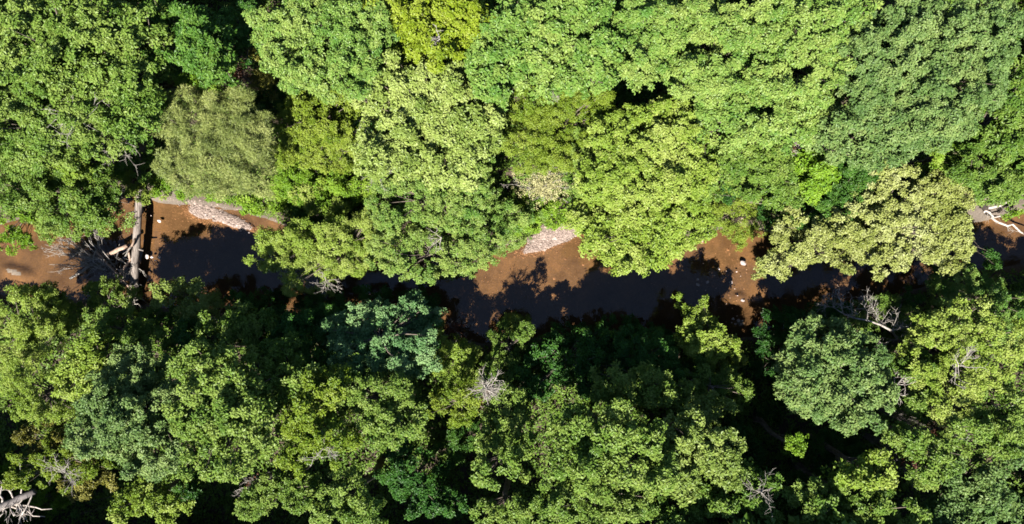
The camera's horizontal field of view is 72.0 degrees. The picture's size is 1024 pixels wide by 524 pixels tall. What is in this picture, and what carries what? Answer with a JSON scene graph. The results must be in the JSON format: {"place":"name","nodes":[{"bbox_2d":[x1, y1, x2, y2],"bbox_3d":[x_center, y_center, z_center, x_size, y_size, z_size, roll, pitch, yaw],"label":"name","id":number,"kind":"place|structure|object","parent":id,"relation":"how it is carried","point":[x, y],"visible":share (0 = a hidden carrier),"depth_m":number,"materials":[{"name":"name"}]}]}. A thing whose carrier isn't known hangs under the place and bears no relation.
{"place":"outdoors","nodes":[
{"label":"outdoors","id":0,"kind":"place"},
{"bbox_2d":[0,0,1023,523],"bbox_3d":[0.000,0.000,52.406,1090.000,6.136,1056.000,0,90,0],"label":"ground","id":1,"kind":"structure","parent":0,"point":[588,300],"depth_m":55.38,"materials":[{"name":"brown soil"}]},
{"bbox_2d":[0,203,43,255],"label":"shrub","id":2,"kind":"object","parent":1,"relation":"on","point":[18,234],"visible":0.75,"depth_m":51.15,"materials":[{"name":"green plant"}]},
{"bbox_2d":[0,460,71,523],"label":"shrub","id":3,"kind":"object","parent":1,"relation":"on","point":[40,499],"visible":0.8,"depth_m":51.52,"materials":[{"name":"green plant"}]},
{"bbox_2d":[0,283,74,373],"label":"broadleaf tree","id":4,"kind":"object","parent":1,"relation":"on","point":[34,330],"visible":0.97,"depth_m":48.37,"materials":[{"name":"green plant"}]},
{"bbox_2d":[0,353,83,428],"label":"broadleaf tree","id":5,"kind":"object","parent":1,"relation":"on","point":[12,382],"visible":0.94,"depth_m":46.29,"materials":[{"name":"green plant"}]},
{"bbox_2d":[0,158,88,221],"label":"broadleaf tree","id":6,"kind":"object","parent":1,"relation":"on","point":[31,186],"visible":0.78,"depth_m":45.25,"materials":[{"name":"green plant"}]},
{"bbox_2d":[11,418,96,465],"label":"shrub","id":7,"kind":"object","parent":1,"relation":"on","point":[25,432],"visible":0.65,"depth_m":49.33,"materials":[{"name":"green plant"}]},
{"bbox_2d":[0,427,115,495],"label":"broadleaf tree","id":8,"kind":"object","parent":1,"relation":"on","point":[15,480],"visible":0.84,"depth_m":47.38,"materials":[{"name":"green plant"}]},
{"bbox_2d":[0,0,142,130],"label":"broadleaf tree","id":9,"kind":"object","parent":1,"relation":"on","point":[77,39],"visible":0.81,"depth_m":40.78,"materials":[{"name":"green plant"}]},
{"bbox_2d":[0,70,156,174],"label":"broadleaf tree","id":10,"kind":"object","parent":1,"relation":"on","point":[29,148],"visible":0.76,"depth_m":41.45,"materials":[{"name":"green plant"}]},
{"bbox_2d":[40,227,118,280],"bbox_3d":[-33.531,-1.085,53.801,5.942,3.855,5.296,0,90,0],"label":"fallen treetop","id":11,"kind":"object","parent":1,"relation":"on","point":[85,255],"visible":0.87,"depth_m":53.70,"materials":[{"name":"wood"}]},
{"bbox_2d":[47,325,117,403],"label":"broadleaf tree","id":12,"kind":"object","parent":1,"relation":"on","point":[90,352],"visible":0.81,"depth_m":44.97,"materials":[{"name":"green plant"}]},
{"bbox_2d":[52,464,117,503],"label":"shrub","id":13,"kind":"object","parent":1,"relation":"on","point":[79,490],"visible":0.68,"depth_m":49.98,"materials":[{"name":"green plant"}]},
{"bbox_2d":[35,161,135,238],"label":"broadleaf tree","id":14,"kind":"object","parent":1,"relation":"on","point":[87,206],"visible":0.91,"depth_m":46.82,"materials":[{"name":"green plant"}]},
{"bbox_2d":[80,274,142,317],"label":"shrub","id":15,"kind":"object","parent":1,"relation":"on","point":[95,301],"visible":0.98,"depth_m":52.41,"materials":[{"name":"green plant"}]},
{"bbox_2d":[87,130,156,182],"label":"shrub","id":16,"kind":"object","parent":1,"relation":"on","point":[119,164],"visible":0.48,"depth_m":50.19,"materials":[{"name":"green plant"}]},
{"bbox_2d":[61,341,195,482],"bbox_3d":[-23.241,9.113,47.035,7.451,13.427,8.314,0,90,0],"label":"broadleaf tree","id":17,"kind":"object","parent":1,"relation":"on","point":[110,404],"visible":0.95,"depth_m":42.04,"materials":[{"name":"green plant"}]},
{"bbox_2d":[80,303,177,359],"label":"broadleaf tree","id":18,"kind":"object","parent":1,"relation":"on","point":[135,332],"visible":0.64,"depth_m":47.97,"materials":[{"name":"green plant"}]},
{"bbox_2d":[120,162,146,308],"bbox_3d":[-29.099,-1.791,54.474,2.295,2.576,11.868,0,90,0],"label":"fallen log","id":19,"kind":"object","parent":1,"relation":"on","point":[136,247],"visible":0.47,"depth_m":53.94,"materials":[{"name":"grey wood"}]},
{"bbox_2d":[104,169,166,206],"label":"shrub","id":20,"kind":"object","parent":1,"relation":"on","point":[130,186],"visible":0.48,"depth_m":52.33,"materials":[{"name":"green plant"}]},
{"bbox_2d":[106,469,196,523],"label":"broadleaf tree","id":21,"kind":"object","parent":1,"relation":"on","point":[136,496],"visible":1,"depth_m":46.21,"materials":[{"name":"green plant"}]},
{"bbox_2d":[102,0,224,140],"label":"broadleaf tree","id":22,"kind":"object","parent":1,"relation":"on","point":[143,104],"visible":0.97,"depth_m":41.14,"materials":[{"name":"green plant"}]},
{"bbox_2d":[136,0,232,78],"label":"broadleaf tree","id":23,"kind":"object","parent":1,"relation":"on","point":[167,15],"visible":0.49,"depth_m":42.42,"materials":[{"name":"green plant"}]},
{"bbox_2d":[148,275,223,319],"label":"broadleaf tree","id":24,"kind":"object","parent":1,"relation":"on","point":[192,306],"visible":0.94,"depth_m":49.65,"materials":[{"name":"green plant"}]},
{"bbox_2d":[145,286,272,328],"bbox_3d":[-22.243,3.531,52.270,9.219,3.631,2.333,-13,90,0],"label":"shrub","id":25,"kind":"object","parent":1,"relation":"on","point":[232,297],"visible":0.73,"depth_m":51.53,"materials":[{"name":"green plant"}]},
{"bbox_2d":[144,84,279,201],"bbox_3d":[-18.815,-7.424,47.773,8.665,12.092,7.607,0,90,0],"label":"broadleaf tree","id":26,"kind":"object","parent":1,"relation":"on","point":[228,150],"visible":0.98,"depth_m":43.04,"materials":[{"name":"plant"}]},
{"bbox_2d":[168,197,259,239],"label":"gravel riffle","id":27,"kind":"structure","parent":1,"relation":"on","point":[196,211],"depth_m":54.94,"materials":[{"name":"beige gravel"}]},
{"bbox_2d":[163,1,269,90],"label":"broadleaf tree","id":28,"kind":"object","parent":1,"relation":"on","point":[194,27],"visible":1,"depth_m":41.10,"materials":[{"name":"green plant"}]},
{"bbox_2d":[160,338,283,484],"bbox_3d":[-17.305,8.796,46.873,6.689,13.677,8.714,0,90,0],"label":"broadleaf tree","id":29,"kind":"object","parent":1,"relation":"on","point":[226,404],"visible":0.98,"depth_m":41.35,"materials":[{"name":"green plant"}]},
{"bbox_2d":[190,299,286,353],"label":"broadleaf tree","id":30,"kind":"object","parent":1,"relation":"on","point":[240,320],"visible":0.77,"depth_m":47.44,"materials":[{"name":"green plant"}]},
{"bbox_2d":[202,174,291,216],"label":"shrub","id":31,"kind":"object","parent":1,"relation":"on","point":[246,202],"visible":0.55,"depth_m":52.10,"materials":[{"name":"green plant"}]},
{"bbox_2d":[211,0,284,69],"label":"broadleaf tree","id":32,"kind":"object","parent":1,"relation":"on","point":[242,37],"visible":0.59,"depth_m":43.89,"materials":[{"name":"green plant"}]},
{"bbox_2d":[170,308,341,375],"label":"broadleaf tree","id":33,"kind":"object","parent":1,"relation":"on","point":[292,322],"visible":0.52,"depth_m":47.57,"materials":[{"name":"green plant"}]},
{"bbox_2d":[232,456,322,522],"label":"broadleaf tree","id":34,"kind":"object","parent":1,"relation":"on","point":[256,501],"visible":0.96,"depth_m":44.02,"materials":[{"name":"green plant"}]},
{"bbox_2d":[253,331,321,414],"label":"broadleaf tree","id":35,"kind":"object","parent":1,"relation":"on","point":[289,385],"visible":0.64,"depth_m":44.95,"materials":[{"name":"green plant"}]},
{"bbox_2d":[243,215,361,273],"bbox_3d":[-14.723,-1.402,51.031,8.596,6.207,3.662,-11,90,0],"label":"shrub","id":36,"kind":"object","parent":1,"relation":"on","point":[283,243],"visible":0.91,"depth_m":48.92,"materials":[{"name":"plant"}]},
{"bbox_2d":[266,112,360,175],"bbox_3d":[-14.078,-8.187,50.926,7.739,5.010,4.420,11,90,0],"label":"shrub","id":37,"kind":"object","parent":1,"relation":"on","point":[293,154],"visible":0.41,"depth_m":49.83,"materials":[{"name":"green plant"}]},
{"bbox_2d":[241,0,395,104],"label":"broadleaf tree","id":38,"kind":"object","parent":1,"relation":"on","point":[307,59],"visible":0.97,"depth_m":40.29,"materials":[{"name":"green plant"}]},
{"bbox_2d":[273,362,363,480],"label":"broadleaf tree","id":39,"kind":"object","parent":1,"relation":"on","point":[302,420],"visible":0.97,"depth_m":42.71,"materials":[{"name":"green plant"}]},
{"bbox_2d":[271,83,366,160],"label":"broadleaf tree","id":40,"kind":"object","parent":1,"relation":"on","point":[329,128],"visible":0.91,"depth_m":46.04,"materials":[{"name":"green plant"}]},
{"bbox_2d":[287,182,353,218],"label":"shrub","id":41,"kind":"object","parent":1,"relation":"on","point":[339,204],"visible":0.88,"depth_m":51.25,"materials":[{"name":"green plant"}]},
{"bbox_2d":[269,160,377,213],"bbox_3d":[-13.778,-5.551,52.116,8.852,3.664,4.506,0,90,0],"label":"shrub","id":42,"kind":"object","parent":1,"relation":"on","point":[337,184],"visible":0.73,"depth_m":51.48,"materials":[{"name":"green plant"}]},
{"bbox_2d":[278,200,403,297],"bbox_3d":[-12.188,-0.625,51.092,9.926,6.085,5.072,-43,90,0],"label":"shrub","id":43,"kind":"object","parent":1,"relation":"on","point":[305,262],"visible":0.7,"depth_m":49.23,"materials":[{"name":"plant"}]},
{"bbox_2d":[309,456,388,523],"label":"broadleaf tree","id":44,"kind":"object","parent":1,"relation":"on","point":[356,505],"visible":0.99,"depth_m":42.94,"materials":[{"name":"green plant"}]},
{"bbox_2d":[301,284,440,331],"bbox_3d":[-10.286,4.050,52.058,9.983,4.750,5.037,0,90,0],"label":"shrub","id":45,"kind":"object","parent":1,"relation":"on","point":[317,299],"visible":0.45,"depth_m":51.27,"materials":[{"name":"green plant"}]},
{"bbox_2d":[327,362,429,452],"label":"broadleaf tree","id":46,"kind":"object","parent":1,"relation":"on","point":[395,398],"visible":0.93,"depth_m":44.12,"materials":[{"name":"green plant"}]},
{"bbox_2d":[313,288,447,379],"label":"broadleaf tree","id":47,"kind":"object","parent":1,"relation":"on","point":[355,330],"visible":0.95,"depth_m":46.94,"materials":[{"name":"green plant"}]},
{"bbox_2d":[368,435,469,520],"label":"broadleaf tree","id":48,"kind":"object","parent":1,"relation":"on","point":[398,480],"visible":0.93,"depth_m":47.69,"materials":[{"name":"green plant"}]},
{"bbox_2d":[354,0,500,73],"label":"broadleaf tree","id":49,"kind":"object","parent":1,"relation":"on","point":[414,28],"visible":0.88,"depth_m":40.85,"materials":[{"name":"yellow plant"}]},
{"bbox_2d":[348,47,507,194],"bbox_3d":[-5.318,-8.738,47.050,10.343,12.734,9.368,0,90,0],"label":"broadleaf tree","id":50,"kind":"object","parent":1,"relation":"on","point":[422,125],"visible":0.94,"depth_m":41.91,"materials":[{"name":"green plant"}]},
{"bbox_2d":[363,154,502,236],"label":"broadleaf tree","id":51,"kind":"object","parent":1,"relation":"on","point":[451,202],"visible":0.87,"depth_m":47.41,"materials":[{"name":"green plant"}]},
{"bbox_2d":[364,222,509,285],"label":"broadleaf tree","id":52,"kind":"object","parent":1,"relation":"on","point":[401,264],"visible":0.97,"depth_m":48.53,"materials":[{"name":"green plant"}]},
{"bbox_2d":[424,377,481,428],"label":"broadleaf tree","id":53,"kind":"object","parent":1,"relation":"on","point":[455,395],"visible":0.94,"depth_m":47.94,"materials":[{"name":"green plant"}]},
{"bbox_2d":[430,420,480,469],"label":"shrub","id":54,"kind":"object","parent":1,"relation":"on","point":[454,444],"visible":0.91,"depth_m":50.60,"materials":[{"name":"green plant"}]},
{"bbox_2d":[429,326,483,390],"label":"broadleaf tree","id":55,"kind":"object","parent":1,"relation":"on","point":[461,353],"visible":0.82,"depth_m":50.45,"materials":[{"name":"green plant"}]},
{"bbox_2d":[445,197,546,245],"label":"shrub","id":56,"kind":"object","parent":1,"relation":"on","point":[499,225],"visible":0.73,"depth_m":50.64,"materials":[{"name":"green plant"}]},
{"bbox_2d":[469,466,533,523],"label":"broadleaf tree","id":57,"kind":"object","parent":1,"relation":"on","point":[520,515],"visible":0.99,"depth_m":43.64,"materials":[{"name":"green plant"}]},
{"bbox_2d":[469,434,534,491],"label":"broadleaf tree","id":58,"kind":"object","parent":1,"relation":"on","point":[482,479],"visible":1,"depth_m":43.32,"materials":[{"name":"green plant"}]},
{"bbox_2d":[474,381,539,456],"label":"broadleaf tree","id":59,"kind":"object","parent":1,"relation":"on","point":[498,442],"visible":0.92,"depth_m":46.69,"materials":[{"name":"green plant"}]},
{"bbox_2d":[480,317,535,384],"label":"broadleaf tree","id":60,"kind":"object","parent":1,"relation":"on","point":[507,354],"visible":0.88,"depth_m":50.38,"materials":[{"name":"green plant"}]},
{"bbox_2d":[0,0,1023,523],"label":"undergrowth","id":61,"kind":"object","parent":1,"relation":"on","point":[526,492],"visible":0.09,"depth_m":52.81,"materials":[{"name":"green plant"}]},
{"bbox_2d":[0,0,1023,523],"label":"surrounding wood","id":62,"kind":"object","parent":1,"relation":"on","point":[1018,166],"visible":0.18,"depth_m":44.18,"materials":[{"name":"green plant"}]},
{"bbox_2d":[501,167,573,209],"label":"dry bush","id":63,"kind":"object","parent":1,"relation":"on","point":[549,186],"visible":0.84,"depth_m":49.69,"materials":[{"name":"beige plant"}]},
{"bbox_2d":[504,189,574,237],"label":"shrub","id":64,"kind":"object","parent":1,"relation":"on","point":[560,219],"visible":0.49,"depth_m":52.47,"materials":[{"name":"green plant"}]},
{"bbox_2d":[501,224,581,259],"bbox_3d":[2.991,-2.080,54.506,8.383,1.748,3.040,-24,90,0],"label":"gravel bar","id":65,"kind":"object","parent":1,"relation":"on","point":[550,238],"visible":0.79,"depth_m":54.91,"materials":[{"name":"gravel"}]},
{"bbox_2d":[463,0,628,111],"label":"broadleaf tree","id":66,"kind":"object","parent":1,"relation":"on","point":[537,46],"visible":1,"depth_m":40.56,"materials":[{"name":"green plant"}]},
{"bbox_2d":[494,74,616,176],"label":"broadleaf tree","id":67,"kind":"object","parent":1,"relation":"on","point":[550,127],"visible":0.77,"depth_m":43.99,"materials":[{"name":"green plant"}]},
{"bbox_2d":[507,320,623,403],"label":"broadleaf tree","id":68,"kind":"object","parent":1,"relation":"on","point":[548,364],"visible":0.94,"depth_m":49.99,"materials":[{"name":"green plant"}]},
{"bbox_2d":[528,479,660,523],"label":"broadleaf tree","id":69,"kind":"object","parent":1,"relation":"on","point":[587,511],"visible":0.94,"depth_m":42.20,"materials":[{"name":"green plant"}]},
{"bbox_2d":[540,397,682,504],"bbox_3d":[5.880,11.202,46.798,8.403,13.691,6.437,0,90,0],"label":"broadleaf tree","id":70,"kind":"object","parent":1,"relation":"on","point":[586,444],"visible":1,"depth_m":41.46,"materials":[{"name":"green plant"}]},
{"bbox_2d":[550,312,680,350],"bbox_3d":[7.477,5.120,52.465,9.990,3.490,2.860,0,90,0],"label":"shrub","id":71,"kind":"object","parent":1,"relation":"on","point":[627,320],"visible":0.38,"depth_m":52.02,"materials":[{"name":"green plant"}]},
{"bbox_2d":[574,323,692,406],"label":"broadleaf tree","id":72,"kind":"object","parent":1,"relation":"on","point":[667,350],"visible":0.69,"depth_m":48.81,"materials":[{"name":"green plant"}]},
{"bbox_2d":[563,193,716,277],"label":"broadleaf tree","id":73,"kind":"object","parent":1,"relation":"on","point":[638,236],"visible":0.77,"depth_m":46.11,"materials":[{"name":"green plant"}]},
{"bbox_2d":[587,359,700,419],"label":"broadleaf tree","id":74,"kind":"object","parent":1,"relation":"on","point":[642,390],"visible":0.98,"depth_m":45.88,"materials":[{"name":"green plant"}]},
{"bbox_2d":[572,94,719,211],"bbox_3d":[8.304,-6.686,47.518,9.248,12.551,7.292,0,90,0],"label":"broadleaf tree","id":75,"kind":"object","parent":1,"relation":"on","point":[667,165],"visible":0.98,"depth_m":42.59,"materials":[{"name":"green plant"}]},
{"bbox_2d":[609,0,696,94],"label":"broadleaf tree","id":76,"kind":"object","parent":1,"relation":"on","point":[656,22],"visible":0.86,"depth_m":40.57,"materials":[{"name":"green plant"}]},
{"bbox_2d":[649,390,750,507],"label":"broadleaf tree","id":77,"kind":"object","parent":1,"relation":"on","point":[696,443],"visible":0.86,"depth_m":42.80,"materials":[{"name":"green plant"}]},
{"bbox_2d":[671,292,747,391],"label":"broadleaf tree","id":78,"kind":"object","parent":1,"relation":"on","point":[698,336],"visible":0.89,"depth_m":49.51,"materials":[{"name":"green plant"}]},
{"bbox_2d":[669,352,754,412],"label":"broadleaf tree","id":79,"kind":"object","parent":1,"relation":"on","point":[727,374],"visible":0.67,"depth_m":48.84,"materials":[{"name":"green plant"}]},
{"bbox_2d":[639,457,785,523],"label":"broadleaf tree","id":80,"kind":"object","parent":1,"relation":"on","point":[724,504],"visible":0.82,"depth_m":43.44,"materials":[{"name":"green plant"}]},
{"bbox_2d":[658,0,787,118],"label":"broadleaf tree","id":81,"kind":"object","parent":1,"relation":"on","point":[708,76],"visible":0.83,"depth_m":40.34,"materials":[{"name":"green plant"}]},
{"bbox_2d":[709,183,769,251],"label":"shrub","id":82,"kind":"object","parent":1,"relation":"on","point":[721,208],"visible":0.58,"depth_m":50.45,"materials":[{"name":"green plant"}]},
{"bbox_2d":[721,412,768,467],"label":"broadleaf tree","id":83,"kind":"object","parent":1,"relation":"on","point":[756,446],"visible":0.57,"depth_m":50.13,"materials":[{"name":"green plant"}]},
{"bbox_2d":[699,124,805,211],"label":"broadleaf tree","id":84,"kind":"object","parent":1,"relation":"on","point":[771,173],"visible":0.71,"depth_m":44.48,"materials":[{"name":"green plant"}]},
{"bbox_2d":[688,75,834,154],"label":"broadleaf tree","id":85,"kind":"object","parent":1,"relation":"on","point":[786,125],"visible":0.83,"depth_m":41.75,"materials":[{"name":"green plant"}]},
{"bbox_2d":[742,321,792,391],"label":"shrub","id":86,"kind":"object","parent":1,"relation":"on","point":[776,338],"visible":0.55,"depth_m":52.02,"materials":[{"name":"green plant"}]},
{"bbox_2d":[764,147,841,205],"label":"broadleaf tree","id":87,"kind":"object","parent":1,"relation":"on","point":[814,172],"visible":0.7,"depth_m":46.33,"materials":[{"name":"green plant"}]},
{"bbox_2d":[761,299,854,330],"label":"shrub","id":88,"kind":"object","parent":1,"relation":"on","point":[789,316],"visible":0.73,"depth_m":50.12,"materials":[{"name":"green plant"}]},
{"bbox_2d":[742,0,883,110],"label":"broadleaf tree","id":89,"kind":"object","parent":1,"relation":"on","point":[823,31],"visible":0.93,"depth_m":39.83,"materials":[{"name":"green plant"}]},
{"bbox_2d":[776,156,884,232],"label":"broadleaf tree","id":90,"kind":"object","parent":1,"relation":"on","point":[839,195],"visible":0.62,"depth_m":46.94,"materials":[{"name":"green plant"}]},
{"bbox_2d":[787,428,874,489],"bbox_3d":[22.597,13.644,51.126,6.834,4.673,4.258,-25,90,0],"label":"shrub","id":91,"kind":"object","parent":1,"relation":"on","point":[827,437],"visible":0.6,"depth_m":49.81,"materials":[{"name":"green plant"}]},
{"bbox_2d":[771,310,900,437],"bbox_3d":[20.369,7.041,47.567,7.771,12.552,7.088,19,90,0],"label":"broadleaf tree","id":92,"kind":"object","parent":1,"relation":"on","point":[817,380],"visible":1,"depth_m":42.82,"materials":[{"name":"green plant"}]},
{"bbox_2d":[795,427,899,492],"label":"broadleaf tree","id":93,"kind":"object","parent":1,"relation":"on","point":[871,481],"visible":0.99,"depth_m":42.88,"materials":[{"name":"green plant"}]},
{"bbox_2d":[780,457,932,523],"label":"broadleaf tree","id":94,"kind":"object","parent":1,"relation":"on","point":[836,497],"visible":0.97,"depth_m":43.12,"materials":[{"name":"green plant"}]},
{"bbox_2d":[751,157,976,282],"bbox_3d":[23.691,-2.800,49.756,15.565,8.767,8.440,0,90,0],"label":"broadleaf tree","id":95,"kind":"object","parent":1,"relation":"on","point":[890,219],"visible":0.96,"depth_m":46.43,"materials":[{"name":"green plant"}]},
{"bbox_2d":[799,104,931,173],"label":"broadleaf tree","id":96,"kind":"object","parent":1,"relation":"on","point":[831,138],"visible":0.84,"depth_m":41.73,"materials":[{"name":"green plant"}]},
{"bbox_2d":[827,291,919,339],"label":"shrub","id":97,"kind":"object","parent":1,"relation":"on","point":[883,297],"visible":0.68,"depth_m":49.12,"materials":[{"name":"green plant"}]},
{"bbox_2d":[888,346,937,424],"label":"broadleaf tree","id":98,"kind":"object","parent":1,"relation":"on","point":[915,407],"visible":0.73,"depth_m":45.22,"materials":[{"name":"green plant"}]},
{"bbox_2d":[825,0,1023,154],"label":"broadleaf tree","id":99,"kind":"object","parent":1,"relation":"on","point":[920,63],"visible":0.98,"depth_m":39.75,"materials":[{"name":"green plant"}]},
{"bbox_2d":[864,414,988,491],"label":"broadleaf tree","id":100,"kind":"object","parent":1,"relation":"on","point":[940,465],"visible":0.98,"depth_m":43.15,"materials":[{"name":"green plant"}]},
{"bbox_2d":[883,293,1023,428],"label":"broadleaf tree","id":101,"kind":"object","parent":1,"relation":"on","point":[943,345],"visible":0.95,"depth_m":44.20,"materials":[{"name":"green plant"}]},
{"bbox_2d":[913,430,1023,523],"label":"broadleaf tree","id":102,"kind":"object","parent":1,"relation":"on","point":[985,491],"visible":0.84,"depth_m":44.64,"materials":[{"name":"green plant"}]},
{"bbox_2d":[917,54,1023,199],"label":"broadleaf tree","id":103,"kind":"object","parent":1,"relation":"on","point":[999,138],"visible":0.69,"depth_m":43.70,"materials":[{"name":"green plant"}]},
{"bbox_2d":[924,262,1023,334],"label":"broadleaf tree","id":104,"kind":"object","parent":1,"relation":"on","point":[951,292],"visible":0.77,"depth_m":48.71,"materials":[{"name":"green plant"}]},
{"bbox_2d":[928,391,1023,459],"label":"broadleaf tree","id":105,"kind":"object","parent":1,"relation":"on","point":[1000,423],"visible":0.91,"depth_m":43.91,"materials":[{"name":"green plant"}]},
{"bbox_2d":[932,152,1023,206],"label":"broadleaf tree","id":106,"kind":"object","parent":1,"relation":"on","point":[1015,183],"visible":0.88,"depth_m":44.42,"materials":[{"name":"green plant"}]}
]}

